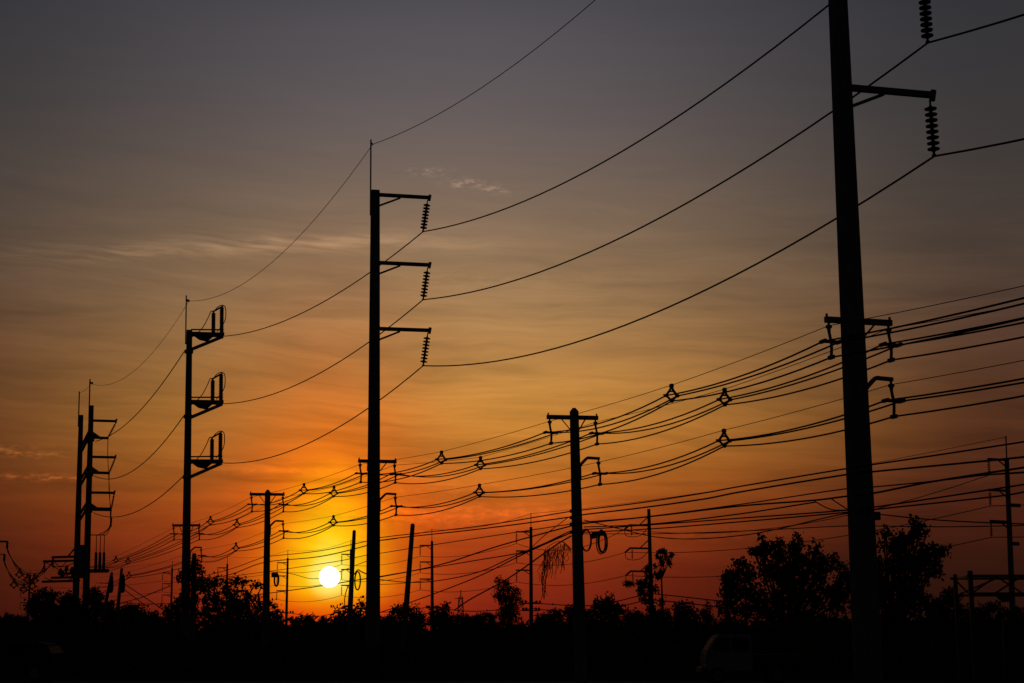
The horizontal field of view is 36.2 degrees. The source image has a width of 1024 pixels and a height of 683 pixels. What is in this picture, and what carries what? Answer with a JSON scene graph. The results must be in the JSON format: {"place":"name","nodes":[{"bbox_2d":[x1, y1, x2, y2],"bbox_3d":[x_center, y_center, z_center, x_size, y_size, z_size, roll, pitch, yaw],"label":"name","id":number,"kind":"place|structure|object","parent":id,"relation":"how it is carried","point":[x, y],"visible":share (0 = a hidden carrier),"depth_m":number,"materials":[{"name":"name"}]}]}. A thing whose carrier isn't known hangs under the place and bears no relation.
{"place":"outdoors","nodes":[
{"label":"outdoors","id":0,"kind":"place"},
{"bbox_2d":[110,586,169,605],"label":"stay wire","id":1,"kind":"object","parent":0,"point":[141,597],"visible":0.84,"depth_m":109.44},
{"bbox_2d":[0,667,1023,680],"bbox_3d":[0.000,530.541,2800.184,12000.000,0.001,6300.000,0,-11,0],"label":"ground","id":2,"kind":"structure","parent":0,"point":[350,677],"depth_m":61.38,"materials":[{"name":"soil"}]},
{"bbox_2d":[0,541,8,561],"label":"utility pole","id":3,"kind":"object","parent":2,"relation":"on","point":[4,555],"visible":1,"depth_m":148.98,"materials":[{"name":"concrete"}]},
{"bbox_2d":[7,550,51,575],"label":"covered cable","id":4,"kind":"object","parent":3,"relation":"attached to","point":[24,573],"visible":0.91,"depth_m":141.40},
{"bbox_2d":[0,611,29,631],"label":"round tree","id":5,"kind":"object","parent":2,"relation":"on","point":[6,619],"visible":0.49,"depth_m":137.41,"materials":[{"name":"black plant"}]},
{"bbox_2d":[20,570,30,620],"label":"utility pole","id":6,"kind":"object","parent":2,"relation":"on","point":[28,594],"visible":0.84,"depth_m":463.76,"materials":[{"name":"concrete"}]},
{"bbox_2d":[42,391,82,600],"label":"utility pole","id":7,"kind":"object","parent":2,"relation":"on","point":[73,569],"visible":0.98,"depth_m":132.12,"materials":[{"name":"concrete"}]},
{"bbox_2d":[4,564,43,582],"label":"covered cable","id":8,"kind":"object","parent":7,"relation":"attached to","point":[22,582],"visible":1,"depth_m":140.09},
{"bbox_2d":[4,561,43,588],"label":"covered cable","id":9,"kind":"object","parent":7,"relation":"attached to","point":[26,587],"visible":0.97,"depth_m":139.03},
{"bbox_2d":[4,562,44,584],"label":"covered cable","id":10,"kind":"object","parent":7,"relation":"attached to","point":[21,584],"visible":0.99,"depth_m":140.42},
{"bbox_2d":[19,583,28,593],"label":"cable spacer","id":11,"kind":"object","parent":10,"relation":"attached to","point":[23,586],"visible":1,"depth_m":139.23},
{"bbox_2d":[18,585,113,637],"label":"broadleaf tree","id":12,"kind":"object","parent":2,"relation":"on","point":[70,613],"visible":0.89,"depth_m":115.97,"materials":[{"name":"black plant"}]},
{"bbox_2d":[77,379,117,631],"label":"utility pole","id":13,"kind":"object","parent":2,"relation":"on","point":[84,550],"visible":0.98,"depth_m":127.22,"materials":[{"name":"concrete"}]},
{"bbox_2d":[98,572,113,630],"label":"bare pole","id":14,"kind":"object","parent":2,"relation":"on","point":[110,586],"visible":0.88,"depth_m":110.31,"materials":[{"name":"concrete"}]},
{"bbox_2d":[114,568,124,632],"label":"bare pole","id":15,"kind":"object","parent":2,"relation":"on","point":[121,587],"visible":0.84,"depth_m":110.37,"materials":[{"name":"concrete"}]},
{"bbox_2d":[125,584,162,609],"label":"stay wire","id":16,"kind":"object","parent":15,"relation":"attached to","point":[144,597],"visible":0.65,"depth_m":108.32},
{"bbox_2d":[109,599,160,637],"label":"round tree","id":17,"kind":"object","parent":2,"relation":"on","point":[127,611],"visible":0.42,"depth_m":132.69,"materials":[{"name":"black plant"}]},
{"bbox_2d":[161,562,172,609],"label":"utility pole","id":18,"kind":"object","parent":2,"relation":"on","point":[171,594],"visible":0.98,"depth_m":414.84,"materials":[{"name":"concrete"}]},
{"bbox_2d":[147,594,202,643],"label":"shrub","id":19,"kind":"object","parent":2,"relation":"on","point":[173,614],"visible":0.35,"depth_m":106.20,"materials":[{"name":"black plant"}]},
{"bbox_2d":[190,553,195,641],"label":"bare pole","id":20,"kind":"object","parent":2,"relation":"on","point":[192,623],"visible":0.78,"depth_m":91.41,"materials":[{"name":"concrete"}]},
{"bbox_2d":[174,558,209,613],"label":"creeper","id":21,"kind":"object","parent":20,"relation":"attached to","point":[198,583],"visible":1,"depth_m":91.29,"materials":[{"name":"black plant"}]},
{"bbox_2d":[170,295,225,641],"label":"utility pole","id":22,"kind":"object","parent":2,"relation":"on","point":[188,417],"visible":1,"depth_m":96.40,"materials":[{"name":"concrete"}]},
{"bbox_2d":[93,477,182,516],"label":"conductor","id":23,"kind":"object","parent":22,"relation":"attached to","point":[145,506],"visible":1,"depth_m":105.48,"materials":[{"name":"metal"}]},
{"bbox_2d":[94,416,183,478],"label":"conductor","id":24,"kind":"object","parent":22,"relation":"attached to","point":[150,456],"visible":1,"depth_m":105.43,"materials":[{"name":"metal"}]},
{"bbox_2d":[95,351,184,441],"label":"conductor","id":25,"kind":"object","parent":22,"relation":"attached to","point":[148,400],"visible":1,"depth_m":107.12,"materials":[{"name":"metal"}]},
{"bbox_2d":[217,557,227,606],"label":"utility pole","id":26,"kind":"object","parent":2,"relation":"on","point":[226,567],"visible":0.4,"depth_m":389.92,"materials":[{"name":"concrete"}]},
{"bbox_2d":[196,571,286,647],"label":"leafy tree","id":27,"kind":"object","parent":2,"relation":"on","point":[238,610],"visible":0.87,"depth_m":103.34,"materials":[{"name":"black plant"}]},
{"bbox_2d":[247,490,288,665],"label":"utility pole","id":28,"kind":"object","parent":2,"relation":"on","point":[266,603],"visible":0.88,"depth_m":78.53,"materials":[{"name":"concrete"}]},
{"bbox_2d":[271,572,278,586],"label":"cable coil","id":29,"kind":"object","parent":28,"relation":"hanging from","point":[274,574],"visible":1,"depth_m":78.39,"materials":[{"name":"metal"}]},
{"bbox_2d":[276,556,293,624],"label":"utility pole","id":30,"kind":"object","parent":2,"relation":"on","point":[286,601],"visible":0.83,"depth_m":362.30,"materials":[{"name":"concrete"}]},
{"bbox_2d":[281,611,324,635],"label":"round tree","id":31,"kind":"object","parent":2,"relation":"on","point":[298,625],"visible":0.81,"depth_m":186.35,"materials":[{"name":"black plant"}]},
{"bbox_2d":[341,550,350,594],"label":"utility pole","id":32,"kind":"object","parent":2,"relation":"on","point":[344,569],"visible":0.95,"depth_m":327.56,"materials":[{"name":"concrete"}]},
{"bbox_2d":[345,530,355,654],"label":"bare pole","id":33,"kind":"object","parent":2,"relation":"on","point":[348,640],"visible":0.84,"depth_m":74.89,"materials":[{"name":"concrete"}]},
{"bbox_2d":[267,561,365,578],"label":"communication cable","id":34,"kind":"object","parent":33,"relation":"attached to","point":[317,578],"visible":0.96,"depth_m":70.14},
{"bbox_2d":[354,569,365,590],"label":"cable coil","id":35,"kind":"object","parent":33,"relation":"hanging from","point":[356,571],"visible":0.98,"depth_m":75.16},
{"bbox_2d":[322,595,381,635],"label":"round tree","id":36,"kind":"object","parent":2,"relation":"on","point":[339,620],"visible":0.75,"depth_m":98.25,"materials":[{"name":"black plant"}]},
{"bbox_2d":[380,614,390,632],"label":"round tree","id":37,"kind":"object","parent":2,"relation":"on","point":[382,621],"visible":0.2,"depth_m":157.00,"materials":[{"name":"black plant"}]},
{"bbox_2d":[355,139,431,677],"bbox_3d":[-4.888,2.631,64.932,3.091,22.739,0.660,3,-11,-15],"label":"utility pole","id":38,"kind":"object","parent":2,"relation":"on","point":[374,499],"visible":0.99,"depth_m":64.49,"materials":[{"name":"concrete"}]},
{"bbox_2d":[380,601,433,633],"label":"round tree","id":39,"kind":"object","parent":2,"relation":"on","point":[414,617],"visible":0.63,"depth_m":127.76,"materials":[{"name":"black plant"}]},
{"bbox_2d":[399,523,414,674],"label":"bare pole","id":40,"kind":"object","parent":2,"relation":"on","point":[403,640],"visible":0.88,"depth_m":67.05,"materials":[{"name":"concrete"}]},
{"bbox_2d":[419,541,437,628],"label":"utility pole","id":41,"kind":"object","parent":2,"relation":"on","point":[432,584],"visible":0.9,"depth_m":291.59,"materials":[{"name":"concrete"}]},
{"bbox_2d":[275,593,718,616],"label":"distribution wire","id":42,"kind":"object","parent":41,"relation":"attached to","point":[555,604],"visible":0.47,"depth_m":244.04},
{"bbox_2d":[427,601,459,637],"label":"tree","id":43,"kind":"object","parent":2,"relation":"on","point":[443,619],"visible":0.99,"depth_m":147.45,"materials":[{"name":"black plant"}]},
{"bbox_2d":[455,590,463,616],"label":"lattice tower","id":44,"kind":"structure","parent":2,"relation":"on","point":[458,598],"depth_m":886.65,"materials":[{"name":"metal"}]},
{"bbox_2d":[449,610,499,638],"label":"shrub","id":45,"kind":"object","parent":2,"relation":"on","point":[474,625],"visible":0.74,"depth_m":166.70,"materials":[{"name":"black plant"}]},
{"bbox_2d":[483,575,531,637],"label":"feathery tree","id":46,"kind":"object","parent":2,"relation":"on","point":[506,615],"visible":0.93,"depth_m":118.07,"materials":[{"name":"black plant"}]},
{"bbox_2d":[516,527,540,627],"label":"utility pole","id":47,"kind":"object","parent":2,"relation":"on","point":[530,573],"visible":0.78,"depth_m":254.00,"materials":[{"name":"concrete"}]},
{"bbox_2d":[34,609,1023,646],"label":"woods","id":48,"kind":"object","parent":2,"relation":"on","point":[280,633],"visible":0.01,"depth_m":195.11,"materials":[{"name":"black plant"}]},
{"bbox_2d":[543,408,606,682],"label":"utility pole","id":49,"kind":"object","parent":2,"relation":"on","point":[580,650],"visible":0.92,"depth_m":50.54,"materials":[{"name":"concrete"}]},
{"bbox_2d":[380,533,568,612],"bbox_3d":[-1.713,8.292,54.920,0.038,2.200,17.347,5,-12,-24],"label":"communication cable","id":50,"kind":"object","parent":49,"relation":"attached to","point":[474,577],"visible":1,"depth_m":54.37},
{"bbox_2d":[453,535,570,610],"bbox_3d":[-0.133,7.689,51.263,0.045,2.117,9.342,5,-12,-24],"label":"communication cable","id":51,"kind":"object","parent":49,"relation":"attached to","point":[514,573],"visible":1,"depth_m":50.76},
{"bbox_2d":[500,518,566,565],"bbox_3d":[0.653,6.412,49.826,0.024,1.277,5.131,5,-12,-24],"label":"communication cable","id":52,"kind":"object","parent":49,"relation":"attached to","point":[535,543],"visible":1,"depth_m":49.56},
{"bbox_2d":[106,310,989,560],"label":"messenger wire","id":53,"kind":"object","parent":49,"relation":"hanging from","point":[627,414],"visible":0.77,"depth_m":46.74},
{"bbox_2d":[474,456,484,469],"bbox_3d":[-1.175,4.531,58.344,0.496,0.529,0.134,4,-11,-20],"label":"cable spacer","id":54,"kind":"object","parent":53,"relation":"hanging from","point":[480,457],"visible":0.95,"depth_m":58.31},
{"bbox_2d":[716,388,731,406],"bbox_3d":[5.897,1.539,43.387,0.496,0.529,0.134,4,-11,-20],"label":"cable spacer","id":55,"kind":"object","parent":53,"relation":"hanging from","point":[722,395],"visible":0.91,"depth_m":43.36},
{"bbox_2d":[95,378,1023,583],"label":"covered cable","id":56,"kind":"object","parent":49,"relation":"hanging from","point":[1013,380],"visible":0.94,"depth_m":44.53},
{"bbox_2d":[100,382,1023,583],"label":"covered cable","id":57,"kind":"object","parent":49,"relation":"hanging from","point":[1018,383],"visible":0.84,"depth_m":44.05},
{"bbox_2d":[581,528,591,551],"bbox_3d":[2.407,6.431,50.687,0.414,0.752,0.073,6,-12,-30],"label":"cable coil","id":58,"kind":"object","parent":49,"relation":"hanging from","point":[590,545],"visible":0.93,"depth_m":50.68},
{"bbox_2d":[591,529,607,553],"bbox_3d":[2.832,6.485,50.662,0.562,0.814,0.290,2,-11,-11],"label":"cable coil","id":59,"kind":"object","parent":49,"relation":"hanging from","point":[593,536],"visible":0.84,"depth_m":50.64,"materials":[{"name":"metal"}]},
{"bbox_2d":[209,471,1023,580],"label":"communication cable","id":60,"kind":"object","parent":49,"relation":"attached to","point":[660,514],"visible":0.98,"depth_m":39.58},
{"bbox_2d":[380,491,1023,582],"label":"communication cable","id":61,"kind":"object","parent":49,"relation":"attached to","point":[747,521],"visible":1,"depth_m":37.88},
{"bbox_2d":[528,591,648,638],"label":"round tree","id":62,"kind":"object","parent":2,"relation":"on","point":[609,611],"visible":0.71,"depth_m":112.80,"materials":[{"name":"black plant"}]},
{"bbox_2d":[624,509,653,613],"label":"utility pole","id":63,"kind":"object","parent":2,"relation":"on","point":[649,547],"visible":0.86,"depth_m":222.03,"materials":[{"name":"concrete"}]},
{"bbox_2d":[424,599,716,616],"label":"distribution wire","id":64,"kind":"object","parent":63,"relation":"attached to","point":[627,604],"visible":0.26,"depth_m":224.11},
{"bbox_2d":[622,565,659,615],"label":"creeper","id":65,"kind":"object","parent":63,"relation":"attached to","point":[642,586],"visible":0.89,"depth_m":219.73,"materials":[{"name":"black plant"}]},
{"bbox_2d":[642,596,675,657],"bbox_3d":[5.841,11.780,61.869,1.408,3.421,1.244,0,-11,0],"label":"shrub","id":66,"kind":"object","parent":2,"relation":"on","point":[653,627],"visible":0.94,"depth_m":61.88,"materials":[{"name":"black plant"}]},
{"bbox_2d":[653,547,676,678],"bbox_3d":[6.002,10.678,61.050,1.004,5.280,0.450,0,-11,0],"label":"sapling","id":67,"kind":"object","parent":2,"relation":"on","point":[661,573],"visible":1,"depth_m":61.35,"materials":[{"name":"black plant"}]},
{"bbox_2d":[670,599,700,644],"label":"shrub","id":68,"kind":"object","parent":2,"relation":"on","point":[680,623],"visible":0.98,"depth_m":82.53,"materials":[{"name":"black plant"}]},
{"bbox_2d":[696,599,718,634],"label":"tree","id":69,"kind":"object","parent":2,"relation":"on","point":[707,618],"visible":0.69,"depth_m":167.20,"materials":[{"name":"black plant"}]},
{"bbox_2d":[708,531,851,650],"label":"broadleaf tree","id":70,"kind":"object","parent":2,"relation":"on","point":[794,621],"visible":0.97,"depth_m":78.86,"materials":[{"name":"black plant"}]},
{"bbox_2d":[819,0,939,682],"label":"utility pole","id":71,"kind":"object","parent":2,"relation":"on","point":[866,633],"visible":0.96,"depth_m":35.39,"materials":[{"name":"concrete"}]},
{"bbox_2d":[79,0,594,392],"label":"earth wire","id":72,"kind":"object","parent":71,"relation":"attached to","point":[366,153],"visible":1,"depth_m":64.12,"materials":[{"name":"metal"}]},
{"bbox_2d":[224,5,827,336],"bbox_3d":[2.512,-7.223,53.517,0.361,3.030,98.996,5,-12,-24],"label":"conductor","id":73,"kind":"object","parent":71,"relation":"attached to","point":[778,44],"visible":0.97,"depth_m":52.07,"materials":[{"name":"metal"}]},
{"bbox_2d":[75,297,1023,566],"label":"covered cable","id":74,"kind":"object","parent":71,"relation":"attached to","point":[653,401],"visible":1,"depth_m":41.64,"materials":[{"name":"rubber"}]},
{"bbox_2d":[77,285,1023,561],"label":"messenger wire","id":75,"kind":"object","parent":71,"relation":"attached to","point":[675,383],"visible":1,"depth_m":42.22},
{"bbox_2d":[299,483,306,494],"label":"cable spacer","id":76,"kind":"object","parent":75,"relation":"hanging from","point":[303,484],"visible":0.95,"depth_m":71.11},
{"bbox_2d":[435,450,446,464],"bbox_3d":[-2.613,4.297,57.947,0.496,0.529,0.134,4,-11,-20],"label":"cable spacer","id":77,"kind":"object","parent":75,"relation":"hanging from","point":[440,455],"visible":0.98,"depth_m":57.92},
{"bbox_2d":[663,384,678,402],"bbox_3d":[4.391,1.418,43.036,0.496,0.529,0.134,4,-11,-20],"label":"cable spacer","id":78,"kind":"object","parent":75,"relation":"hanging from","point":[671,386],"visible":0.98,"depth_m":43.01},
{"bbox_2d":[81,303,1023,567],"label":"covered cable","id":79,"kind":"object","parent":71,"relation":"attached to","point":[972,315],"visible":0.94,"depth_m":41.77,"materials":[{"name":"rubber"}]},
{"bbox_2d":[89,317,1023,570],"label":"covered cable","id":80,"kind":"object","parent":71,"relation":"attached to","point":[988,326],"visible":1,"depth_m":42.11,"materials":[{"name":"rubber"}]},
{"bbox_2d":[95,317,1022,566],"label":"covered cable","id":81,"kind":"object","parent":71,"relation":"attached to","point":[632,428],"visible":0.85,"depth_m":46.05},
{"bbox_2d":[97,336,1023,570],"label":"covered cable","id":82,"kind":"object","parent":71,"relation":"attached to","point":[650,434],"visible":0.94,"depth_m":45.63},
{"bbox_2d":[99,395,1023,587],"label":"covered cable","id":83,"kind":"object","parent":71,"relation":"attached to","point":[1009,398],"visible":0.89,"depth_m":44.77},
{"bbox_2d":[100,360,1023,577],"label":"messenger wire","id":84,"kind":"object","parent":71,"relation":"attached to","point":[655,448],"visible":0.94,"depth_m":45.24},
{"bbox_2d":[328,515,336,526],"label":"cable spacer","id":85,"kind":"object","parent":84,"relation":"hanging from","point":[333,516],"visible":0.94,"depth_m":71.53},
{"bbox_2d":[473,483,484,497],"bbox_3d":[-1.208,5.535,58.108,0.496,0.529,0.134,4,-11,-20],"label":"cable spacer","id":86,"kind":"object","parent":84,"relation":"hanging from","point":[479,488],"visible":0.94,"depth_m":58.08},
{"bbox_2d":[716,429,731,447],"bbox_3d":[5.842,2.659,43.078,0.496,0.529,0.134,4,-11,-20],"label":"cable spacer","id":87,"kind":"object","parent":84,"relation":"hanging from","point":[723,434],"visible":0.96,"depth_m":43.06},
{"bbox_2d":[105,322,1023,567],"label":"covered cable","id":88,"kind":"object","parent":71,"relation":"attached to","point":[645,429],"visible":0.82,"depth_m":46.41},
{"bbox_2d":[129,466,1023,603],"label":"communication cable","id":89,"kind":"object","parent":71,"relation":"attached to","point":[970,475],"visible":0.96,"depth_m":40.69,"materials":[{"name":"rubber"}]},
{"bbox_2d":[205,441,1023,575],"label":"communication cable","id":90,"kind":"object","parent":71,"relation":"attached to","point":[684,495],"visible":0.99,"depth_m":40.02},
{"bbox_2d":[208,456,1023,578],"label":"communication cable","id":91,"kind":"object","parent":71,"relation":"attached to","point":[990,460],"visible":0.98,"depth_m":40.28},
{"bbox_2d":[224,14,1023,403],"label":"conductor","id":92,"kind":"object","parent":71,"relation":"attached to","point":[690,200],"visible":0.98,"depth_m":46.08,"materials":[{"name":"metal"}]},
{"bbox_2d":[227,138,1023,463],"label":"conductor","id":93,"kind":"object","parent":71,"relation":"attached to","point":[695,294],"visible":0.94,"depth_m":45.58,"materials":[{"name":"metal"}]},
{"bbox_2d":[377,484,1023,576],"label":"communication cable","id":94,"kind":"object","parent":71,"relation":"attached to","point":[750,517],"visible":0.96,"depth_m":37.78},
{"bbox_2d":[537,541,570,598],"bbox_3d":[1.398,7.536,51.521,1.115,1.904,0.651,0,-11,0],"label":"hanging vine","id":95,"kind":"object","parent":94,"relation":"hanging from","point":[546,556],"visible":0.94,"depth_m":51.52,"materials":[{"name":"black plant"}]},
{"bbox_2d":[584,502,815,527],"bbox_3d":[4.562,4.636,41.324,0.036,0.245,11.777,5,-12,-24],"label":"communication cable","id":96,"kind":"object","parent":94,"relation":"attached to","point":[709,517],"visible":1,"depth_m":39.91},
{"bbox_2d":[572,525,1023,535],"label":"communication cable","id":97,"kind":"object","parent":71,"relation":"attached to","point":[820,527],"visible":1,"depth_m":35.60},
{"bbox_2d":[584,512,1023,538],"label":"communication cable","id":98,"kind":"object","parent":71,"relation":"attached to","point":[819,519],"visible":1,"depth_m":35.59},
{"bbox_2d":[876,513,955,671],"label":"broadleaf tree","id":99,"kind":"object","parent":2,"relation":"on","point":[907,588],"visible":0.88,"depth_m":71.03,"materials":[{"name":"black plant"}]},
{"bbox_2d":[920,586,967,647],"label":"shrub","id":100,"kind":"object","parent":2,"relation":"on","point":[939,608],"visible":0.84,"depth_m":68.86,"materials":[{"name":"black plant"}]},
{"bbox_2d":[950,571,1023,682],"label":"steel gantry","id":101,"kind":"object","parent":2,"relation":"on","point":[971,592],"visible":1,"depth_m":46.48,"materials":[{"name":"metal"}]},
{"bbox_2d":[987,436,1020,634],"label":"utility pole","id":102,"kind":"object","parent":2,"relation":"on","point":[1010,543],"visible":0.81,"depth_m":158.09,"materials":[{"name":"concrete"}]},
{"bbox_2d":[33,437,1004,570],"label":"earth wire","id":103,"kind":"object","parent":102,"relation":"attached to","point":[598,506],"visible":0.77,"depth_m":234.36,"materials":[{"name":"metal"}]},
{"bbox_2d":[20,505,1020,598],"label":"conductor","id":104,"kind":"object","parent":102,"relation":"attached to","point":[637,552],"visible":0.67,"depth_m":215.03,"materials":[{"name":"metal"}]},
{"bbox_2d":[20,537,1021,609],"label":"conductor","id":105,"kind":"object","parent":102,"relation":"attached to","point":[628,575],"visible":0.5,"depth_m":225.19,"materials":[{"name":"metal"}]},
{"bbox_2d":[28,473,1023,587],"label":"conductor","id":106,"kind":"object","parent":102,"relation":"attached to","point":[650,531],"visible":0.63,"depth_m":206.79,"materials":[{"name":"metal"}]},
{"bbox_2d":[0,681,1023,682],"bbox_3d":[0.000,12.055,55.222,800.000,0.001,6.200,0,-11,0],"label":"road","id":107,"kind":"structure","parent":0,"point":[489,682],"depth_m":55.85,"materials":[{"name":"asphalt"}]},
{"bbox_2d":[0,641,65,682],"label":"parked car","id":108,"kind":"object","parent":107,"relation":"on","point":[37,661],"visible":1,"depth_m":55.68,"materials":[{"name":"black paint"}]},
{"bbox_2d":[696,634,804,682],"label":"light truck","id":109,"kind":"object","parent":107,"relation":"on","point":[720,655],"visible":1,"depth_m":53.53,"materials":[{"name":"paint"}]},
{"bbox_2d":[0,0,1023,629],"label":"sky","id":110,"kind":"structure","parent":0,"point":[154,154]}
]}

